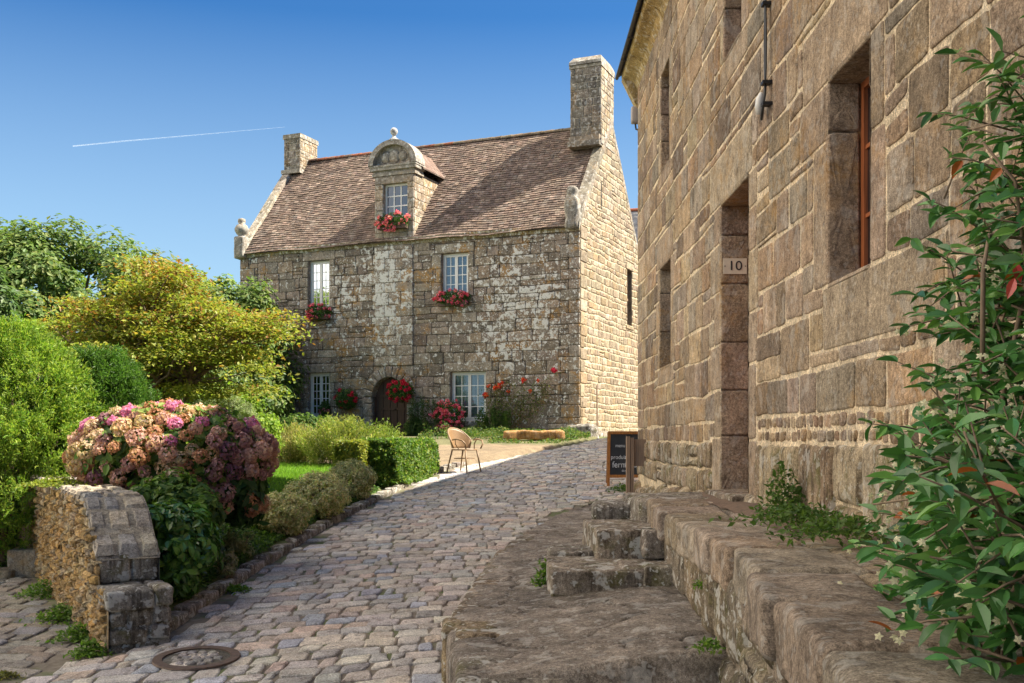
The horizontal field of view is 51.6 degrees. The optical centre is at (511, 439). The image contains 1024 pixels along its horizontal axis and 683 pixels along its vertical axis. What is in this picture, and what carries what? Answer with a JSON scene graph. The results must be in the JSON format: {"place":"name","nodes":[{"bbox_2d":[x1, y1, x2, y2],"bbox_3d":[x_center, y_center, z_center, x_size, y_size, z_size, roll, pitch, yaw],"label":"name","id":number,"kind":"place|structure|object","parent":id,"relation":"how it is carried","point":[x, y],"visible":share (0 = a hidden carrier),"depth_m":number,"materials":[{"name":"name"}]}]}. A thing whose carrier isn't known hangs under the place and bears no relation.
{"place":"outdoors","nodes":[
{"label":"outdoors","id":0,"kind":"place"},
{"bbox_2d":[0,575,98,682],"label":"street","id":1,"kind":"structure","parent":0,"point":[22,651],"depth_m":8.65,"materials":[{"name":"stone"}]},
{"bbox_2d":[0,669,25,682],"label":"weed","id":2,"kind":"object","parent":1,"relation":"on","point":[4,674],"visible":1,"depth_m":7.28,"materials":[{"name":"green plant"}]},
{"bbox_2d":[8,578,52,600],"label":"weed","id":3,"kind":"object","parent":1,"relation":"on","point":[37,592],"visible":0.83,"depth_m":10.37,"materials":[{"name":"green plant"}]},
{"bbox_2d":[19,602,73,625],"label":"weed","id":4,"kind":"object","parent":1,"relation":"on","point":[65,615],"visible":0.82,"depth_m":9.15,"materials":[{"name":"green plant"}]},
{"bbox_2d":[36,618,89,644],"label":"weed","id":5,"kind":"object","parent":1,"relation":"on","point":[79,631],"visible":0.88,"depth_m":8.34,"materials":[{"name":"green plant"}]},
{"bbox_2d":[0,436,606,660],"bbox_3d":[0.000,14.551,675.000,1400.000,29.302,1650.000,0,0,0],"label":"ground","id":6,"kind":"structure","parent":0,"point":[487,451],"depth_m":24.82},
{"bbox_2d":[0,446,25,507],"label":"dark shrub","id":7,"kind":"object","parent":6,"relation":"on","point":[14,479],"depth_m":13.05,"materials":[{"name":"green plant"}]},
{"bbox_2d":[0,490,27,566],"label":"hedge mound","id":8,"kind":"object","parent":6,"relation":"on","point":[12,545],"visible":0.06,"depth_m":12.51,"materials":[{"name":"green plant"}]},
{"bbox_2d":[0,547,37,579],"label":"garden steps","id":9,"kind":"structure","parent":6,"relation":"on","point":[21,562],"depth_m":11.69,"materials":[{"name":"grey stone"}]},
{"bbox_2d":[22,494,32,546],"bbox_3d":[-5.460,0.990,12.165,0.320,0.820,0.030,0,0,0],"label":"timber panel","id":10,"kind":"object","parent":6,"relation":"on","point":[23,528],"visible":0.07,"depth_m":12.15,"materials":[{"name":"brown wood"}]},
{"bbox_2d":[0,267,57,453],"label":"broadleaf tree","id":11,"kind":"object","parent":6,"relation":"on","point":[11,295],"visible":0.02,"depth_m":24.78,"materials":[{"name":"green plant"}]},
{"bbox_2d":[0,313,111,560],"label":"feathery shrub","id":12,"kind":"object","parent":6,"relation":"on","point":[57,363],"visible":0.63,"depth_m":11.88,"materials":[{"name":"green plant"}]},
{"bbox_2d":[20,338,162,487],"bbox_3d":[-5.133,-0.124,13.197,1.879,2.283,1.836,0,0,-28],"label":"feathery shrub","id":13,"kind":"object","parent":6,"relation":"on","point":[117,374],"visible":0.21,"depth_m":12.88,"materials":[{"name":"green plant"}]},
{"bbox_2d":[28,474,173,654],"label":"rubble wall","id":14,"kind":"structure","parent":6,"relation":"on","point":[97,560],"depth_m":8.47,"materials":[{"name":"stone"}]},
{"bbox_2d":[7,474,96,488],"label":"weed","id":15,"kind":"object","parent":14,"relation":"on","point":[45,482],"visible":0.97,"depth_m":10.20,"materials":[{"name":"green plant"}]},
{"bbox_2d":[0,213,241,420],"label":"broadleaf tree","id":16,"kind":"object","parent":6,"relation":"on","point":[29,259],"visible":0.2,"depth_m":28.15,"materials":[{"name":"green plant"}]},
{"bbox_2d":[61,397,280,528],"bbox_3d":[-3.490,0.286,10.841,2.212,1.450,1.594,0,0,0],"label":"hydrangea","id":17,"kind":"object","parent":6,"relation":"on","point":[223,451],"visible":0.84,"depth_m":10.42,"materials":[{"name":"pink plant"}]},
{"bbox_2d":[24,253,322,409],"bbox_3d":[-5.324,-1.024,15.781,5.044,3.471,4.364,0,0,0],"label":"layered tree","id":18,"kind":"object","parent":6,"relation":"on","point":[173,366],"visible":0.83,"depth_m":15.20,"materials":[{"name":"yellow plant"}]},
{"bbox_2d":[127,467,230,527],"bbox_3d":[-3.140,0.665,9.883,0.857,0.832,1.023,0,0,-41],"label":"ivy clump","id":19,"kind":"object","parent":6,"relation":"on","point":[165,489],"visible":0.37,"depth_m":9.73,"materials":[{"name":"green plant"}]},
{"bbox_2d":[147,499,225,600],"bbox_3d":[-2.970,1.004,9.113,0.933,0.989,0.947,0,0,0],"label":"laurel shrub","id":20,"kind":"object","parent":6,"relation":"on","point":[188,539],"visible":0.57,"depth_m":8.96,"materials":[{"name":"green plant"}]},
{"bbox_2d":[91,267,310,422],"bbox_3d":[-10.037,-2.061,32.910,7.112,6.922,6.269,0,0,0],"label":"broadleaf tree","id":21,"kind":"object","parent":6,"relation":"on","point":[247,297],"visible":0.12,"depth_m":32.53,"materials":[{"name":"green plant"}]},
{"bbox_2d":[176,384,261,433],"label":"clipped dome","id":22,"kind":"structure","parent":6,"relation":"on","point":[232,404],"depth_m":17.27,"materials":[{"name":"green plant"}]},
{"bbox_2d":[213,547,238,577],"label":"tiny shrub","id":23,"kind":"object","parent":6,"relation":"on","point":[229,569],"visible":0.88,"depth_m":10.04,"materials":[{"name":"green plant"}]},
{"bbox_2d":[221,528,255,558],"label":"tiny shrub","id":24,"kind":"object","parent":6,"relation":"on","point":[239,545],"visible":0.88,"depth_m":11.04,"materials":[{"name":"green plant"}]},
{"bbox_2d":[68,470,411,624],"bbox_3d":[-3.119,1.063,14.996,1.956,1.239,12.348,0,0,6],"label":"verge cover","id":25,"kind":"object","parent":6,"relation":"on","point":[259,541],"visible":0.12,"depth_m":11.81,"materials":[{"name":"green plant"}]},
{"bbox_2d":[202,381,284,461],"bbox_3d":[-4.843,-0.089,18.421,1.766,1.895,1.497,0,0,0],"label":"yellow green bush","id":26,"kind":"object","parent":6,"relation":"on","point":[269,423],"visible":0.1,"depth_m":18.29,"materials":[{"name":"green plant"}]},
{"bbox_2d":[251,490,314,535],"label":"variegated shrub","id":27,"kind":"object","parent":6,"relation":"on","point":[290,514],"visible":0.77,"depth_m":12.36,"materials":[{"name":"green plant"}]},
{"bbox_2d":[273,417,321,463],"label":"feathery shrub","id":28,"kind":"object","parent":6,"relation":"on","point":[289,453],"visible":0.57,"depth_m":21.50,"materials":[{"name":"green plant"}]},
{"bbox_2d":[266,460,333,493],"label":"lawn grass","id":29,"kind":"structure","parent":6,"relation":"on","point":[290,470],"depth_m":18.69,"materials":[{"name":"green plant"}]},
{"bbox_2d":[262,412,357,434],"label":"shrub","id":30,"kind":"object","parent":6,"relation":"on","point":[299,419],"visible":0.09,"depth_m":30.20,"materials":[{"name":"green plant"}]},
{"bbox_2d":[169,462,465,632],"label":"kerb","id":31,"kind":"structure","parent":6,"relation":"on","point":[183,613],"depth_m":11.12,"materials":[{"name":"stone"}]},
{"bbox_2d":[283,470,351,518],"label":"variegated shrub","id":32,"kind":"object","parent":6,"relation":"on","point":[326,493],"visible":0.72,"depth_m":13.89,"materials":[{"name":"green plant"}]},
{"bbox_2d":[291,412,388,464],"bbox_3d":[-3.433,0.022,21.182,2.081,1.206,1.716,0,0,0],"label":"feathery shrub","id":33,"kind":"object","parent":6,"relation":"on","point":[328,436],"visible":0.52,"depth_m":20.98,"materials":[{"name":"green plant"}]},
{"bbox_2d":[328,458,377,500],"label":"variegated shrub","id":34,"kind":"object","parent":6,"relation":"on","point":[361,473],"visible":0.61,"depth_m":15.80,"materials":[{"name":"green plant"}]},
{"bbox_2d":[331,438,374,481],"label":"golden hedge","id":35,"kind":"object","parent":6,"relation":"on","point":[343,449],"visible":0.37,"depth_m":17.27,"materials":[{"name":"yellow plant"}]},
{"bbox_2d":[353,417,407,439],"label":"feathery shrub","id":36,"kind":"object","parent":6,"relation":"on","point":[395,433],"visible":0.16,"depth_m":21.47,"materials":[{"name":"green plant"}]},
{"bbox_2d":[352,435,440,486],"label":"box hedge","id":37,"kind":"object","parent":6,"relation":"on","point":[397,460],"visible":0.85,"depth_m":17.85,"materials":[{"name":"green plant"}]},
{"bbox_2d":[401,416,430,435],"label":"shrub","id":38,"kind":"object","parent":6,"relation":"on","point":[416,424],"visible":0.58,"depth_m":32.51,"materials":[{"name":"green plant"}]},
{"bbox_2d":[406,396,440,435],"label":"tall plant","id":39,"kind":"object","parent":6,"relation":"on","point":[421,411],"visible":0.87,"depth_m":32.44,"materials":[{"name":"green plant"}]},
{"bbox_2d":[234,55,637,435],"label":"stone house","id":40,"kind":"structure","parent":6,"relation":"on","point":[528,242],"depth_m":33.27,"materials":[{"name":"stone"}]},
{"bbox_2d":[305,303,332,321],"bbox_3d":[-6.277,-4.141,34.362,1.056,0.622,0.509,0,0,19],"label":"window box","id":41,"kind":"object","parent":40,"relation":"attached to","point":[310,312],"visible":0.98,"depth_m":34.25,"materials":[{"name":"red plant"}]},
{"bbox_2d":[311,261,329,308],"bbox_3d":[-6.212,-5.060,34.662,0.780,1.560,0.411,0,0,0],"label":"window","id":42,"kind":"structure","parent":40,"relation":"in","point":[320,277],"depth_m":34.61,"materials":[{"name":"white paint"}]},
{"bbox_2d":[311,373,329,416],"bbox_3d":[-6.212,-1.465,34.662,0.780,1.430,0.411,0,0,0],"label":"window","id":43,"kind":"structure","parent":40,"relation":"in","point":[320,384],"depth_m":34.65,"materials":[{"name":"white paint"}]},
{"bbox_2d":[318,401,331,417],"bbox_3d":[-6.034,-0.955,34.150,0.456,0.658,0.423,0,0,0],"label":"window box","id":44,"kind":"object","parent":40,"relation":"attached to","point":[323,410],"visible":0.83,"depth_m":34.08,"materials":[{"name":"green plant"}]},
{"bbox_2d":[333,387,358,410],"bbox_3d":[-5.283,-1.316,33.714,0.854,0.789,0.760,0,0,0],"label":"hanging basket","id":45,"kind":"object","parent":40,"relation":"attached to","point":[340,396],"visible":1,"depth_m":33.59,"materials":[{"name":"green plant"}]},
{"bbox_2d":[375,378,407,435],"bbox_3d":[-3.786,-0.979,33.660,1.375,2.157,0.154,0,0,23],"label":"door","id":46,"kind":"structure","parent":40,"relation":"in","point":[385,408],"depth_m":33.71,"materials":[{"name":"brown wood"}]},
{"bbox_2d":[374,209,410,231],"bbox_3d":[-3.730,-6.838,33.175,1.300,0.704,0.511,0,0,19],"label":"window box","id":47,"kind":"object","parent":40,"relation":"attached to","point":[384,221],"visible":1,"depth_m":33.08,"materials":[{"name":"pink plant"}]},
{"bbox_2d":[385,378,414,402],"bbox_3d":[-3.426,-1.538,32.889,0.921,0.807,0.696,0,0,44],"label":"hanging basket","id":48,"kind":"object","parent":40,"relation":"attached to","point":[395,388],"visible":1,"depth_m":32.74,"materials":[{"name":"red plant"}]},
{"bbox_2d":[431,288,471,306],"bbox_3d":[-1.833,-4.352,32.499,1.322,0.605,0.489,0,0,24],"label":"window box","id":49,"kind":"object","parent":40,"relation":"attached to","point":[441,299],"visible":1,"depth_m":32.37,"materials":[{"name":"red plant"}]},
{"bbox_2d":[443,253,467,296],"bbox_3d":[-1.689,-5.075,32.756,0.905,1.350,0.139,0,0,23],"label":"window","id":50,"kind":"structure","parent":40,"relation":"in","point":[455,266],"depth_m":32.77,"materials":[{"name":"glass"}]},
{"bbox_2d":[452,371,485,420],"bbox_3d":[-1.274,-1.335,32.580,1.190,1.510,0.139,0,0,23],"label":"window","id":51,"kind":"structure","parent":40,"relation":"in","point":[466,386],"depth_m":32.57,"materials":[{"name":"white paint"}]},
{"bbox_2d":[627,272,628,324],"bbox_3d":[3.808,-4.775,35.702,0.290,1.850,0.561,0,0,0],"label":"window","id":52,"kind":"structure","parent":40,"relation":"in","point":[627,272],"depth_m":35.95,"materials":[{"name":"brown wood"}]},
{"bbox_2d":[428,399,467,429],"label":"flowering shrub","id":53,"kind":"object","parent":6,"relation":"on","point":[457,408],"visible":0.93,"depth_m":32.07,"materials":[{"name":"pink plant"}]},
{"bbox_2d":[417,420,495,438],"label":"ground cover","id":54,"kind":"object","parent":6,"relation":"on","point":[476,431],"visible":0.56,"depth_m":29.49,"materials":[{"name":"green plant"}]},
{"bbox_2d":[471,405,512,434],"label":"tall plant","id":55,"kind":"object","parent":6,"relation":"on","point":[505,423],"visible":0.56,"depth_m":31.56,"materials":[{"name":"green plant"}]},
{"bbox_2d":[478,365,560,429],"bbox_3d":[0.246,-1.103,31.553,2.617,2.221,0.708,0,0,22],"label":"rose bush","id":56,"kind":"object","parent":6,"relation":"on","point":[495,387],"visible":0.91,"depth_m":31.55,"materials":[{"name":"green plant"}]},
{"bbox_2d":[503,430,564,440],"bbox_3d":[0.587,-0.068,28.403,1.648,0.406,0.444,0,0,-7],"label":"stone bench","id":57,"kind":"object","parent":6,"relation":"on","point":[529,434],"visible":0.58,"depth_m":28.20,"materials":[{"name":"beige stone"}]},
{"bbox_2d":[487,425,590,443],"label":"ground cover","id":58,"kind":"object","parent":6,"relation":"on","point":[499,438],"visible":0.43,"depth_m":28.81,"materials":[{"name":"green plant"}]},
{"bbox_2d":[440,505,727,682],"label":"slab platform","id":59,"kind":"structure","parent":6,"relation":"on","point":[507,622],"depth_m":6.36,"materials":[{"name":"stone"}]},
{"bbox_2d":[530,558,546,587],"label":"weed","id":60,"kind":"object","parent":59,"relation":"on","point":[539,575],"visible":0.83,"depth_m":8.24,"materials":[{"name":"green plant"}]},
{"bbox_2d":[544,519,673,595],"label":"stone steps","id":61,"kind":"structure","parent":59,"relation":"on","point":[607,554],"depth_m":8.10,"materials":[{"name":"grey stone"}]},
{"bbox_2d":[689,636,725,654],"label":"weed","id":62,"kind":"object","parent":59,"relation":"on","point":[708,643],"visible":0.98,"depth_m":5.33,"materials":[{"name":"green plant"}]},
{"bbox_2d":[566,423,607,436],"bbox_3d":[2.313,-0.093,31.467,0.948,0.814,2.005,0,0,25],"label":"footing boulder","id":63,"kind":"object","parent":6,"relation":"on","point":[592,428],"visible":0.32,"depth_m":30.64,"materials":[{"name":"stone"}]},
{"bbox_2d":[596,385,597,436],"bbox_3d":[2.500,-0.750,31.081,0.051,1.702,0.108,0,0,0],"label":"pole","id":64,"kind":"object","parent":63,"relation":"on","point":[597,407],"visible":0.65,"depth_m":31.08,"materials":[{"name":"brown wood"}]},
{"bbox_2d":[630,208,637,243],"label":"neighbour house","id":65,"kind":"structure","parent":6,"relation":"on","point":[634,212],"depth_m":42.72,"materials":[{"name":"paint"}]},
{"bbox_2d":[626,436,645,494],"bbox_3d":[1.805,0.517,15.400,0.300,1.165,0.110,0,0,0],"label":"wooden post","id":66,"kind":"object","parent":6,"relation":"on","point":[635,452],"visible":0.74,"depth_m":15.37,"materials":[{"name":"brown wood"}]},
{"bbox_2d":[590,492,1023,682],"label":"terrace wall","id":67,"kind":"structure","parent":6,"relation":"on","point":[765,608],"depth_m":4.21,"materials":[{"name":"stone"}]},
{"bbox_2d":[691,576,702,589],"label":"weed","id":68,"kind":"object","parent":67,"relation":"attached to","point":[698,584],"visible":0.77,"depth_m":6.09,"materials":[{"name":"green plant"}]},
{"bbox_2d":[748,460,806,512],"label":"weed","id":69,"kind":"object","parent":67,"relation":"on","point":[794,489],"visible":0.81,"depth_m":6.98,"materials":[{"name":"green plant"}]},
{"bbox_2d":[708,502,856,530],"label":"weed","id":70,"kind":"object","parent":67,"relation":"on","point":[801,517],"visible":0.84,"depth_m":6.14,"materials":[{"name":"green plant"}]},
{"bbox_2d":[765,511,899,549],"bbox_3d":[1.624,0.434,5.173,0.743,0.175,0.743,0,0,40],"label":"weed","id":71,"kind":"object","parent":67,"relation":"on","point":[835,522],"visible":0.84,"depth_m":5.15,"materials":[{"name":"green plant"}]},
{"bbox_2d":[837,15,1023,678],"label":"jasmine bush","id":72,"kind":"object","parent":67,"relation":"on","point":[965,543],"visible":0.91,"depth_m":2.98,"materials":[{"name":"green plant"}]},
{"bbox_2d":[615,0,1023,535],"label":"granite building","id":73,"kind":"structure","parent":6,"relation":"on","point":[803,198],"depth_m":7.24,"materials":[{"name":"stone"}]},
{"bbox_2d":[631,106,637,130],"bbox_3d":[1.920,-4.989,16.496,0.130,0.403,0.168,0,0,0],"label":"junction box","id":74,"kind":"object","parent":73,"relation":"attached to","point":[634,114],"visible":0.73,"depth_m":16.46,"materials":[{"name":"grey plastic"}]},
{"bbox_2d":[723,258,746,273],"bbox_3d":[2.075,-1.617,9.857,0.220,0.145,0.017,0,0,0],"label":"number plate","id":75,"kind":"object","parent":73,"relation":"attached to","point":[734,265],"visible":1,"depth_m":9.86,"materials":[{"name":"ceramic"}]},
{"bbox_2d":[755,0,772,120],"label":"wall cable","id":76,"kind":"object","parent":73,"relation":"attached to","point":[761,103],"depth_m":7.94,"materials":[{"name":"black metal"}]},
{"bbox_2d":[860,76,870,267],"bbox_3d":[2.180,-1.580,6.150,0.060,1.260,0.780,0,0,0],"label":"window","id":77,"kind":"structure","parent":73,"relation":"in","point":[865,89],"depth_m":6.48,"materials":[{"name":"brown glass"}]},
{"bbox_2d":[0,0,637,368],"label":"sky","id":78,"kind":"structure","parent":0,"point":[164,123],"materials":[{"name":"blue"}]},
{"bbox_2d":[20,438,637,682],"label":"cobbled street","id":79,"kind":"structure","parent":0,"point":[376,592],"depth_m":9.97,"materials":[{"name":"stone"}]},
{"bbox_2d":[63,637,115,661],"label":"weed","id":80,"kind":"object","parent":79,"relation":"on","point":[90,652],"visible":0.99,"depth_m":7.75,"materials":[{"name":"green plant"}]},
{"bbox_2d":[151,646,240,670],"bbox_3d":[-2.240,1.547,7.530,0.610,0.058,0.610,0,0,0],"label":"manhole cover","id":81,"kind":"object","parent":79,"relation":"on","point":[224,656],"visible":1,"depth_m":7.51,"materials":[{"name":"metal"}]},
{"bbox_2d":[225,583,251,594],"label":"weed","id":82,"kind":"object","parent":79,"relation":"on","point":[231,588],"visible":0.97,"depth_m":9.77,"materials":[{"name":"green plant"}]},
{"bbox_2d":[446,427,482,472],"bbox_3d":[-0.954,0.196,20.619,0.600,0.888,0.672,0,0,38],"label":"bistro chair","id":83,"kind":"object","parent":79,"relation":"on","point":[458,438],"visible":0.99,"depth_m":20.75,"materials":[{"name":"wicker"}]},
{"bbox_2d":[597,483,625,492],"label":"weed","id":84,"kind":"object","parent":79,"relation":"on","point":[622,487],"visible":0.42,"depth_m":17.50,"materials":[{"name":"green plant"}]},
{"bbox_2d":[606,431,637,485],"bbox_3d":[1.972,0.323,18.491,0.685,0.950,0.642,0,0,0],"label":"chalkboard","id":85,"kind":"object","parent":79,"relation":"on","point":[616,456],"visible":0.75,"depth_m":18.32,"materials":[{"name":"black wood"}]}
]}

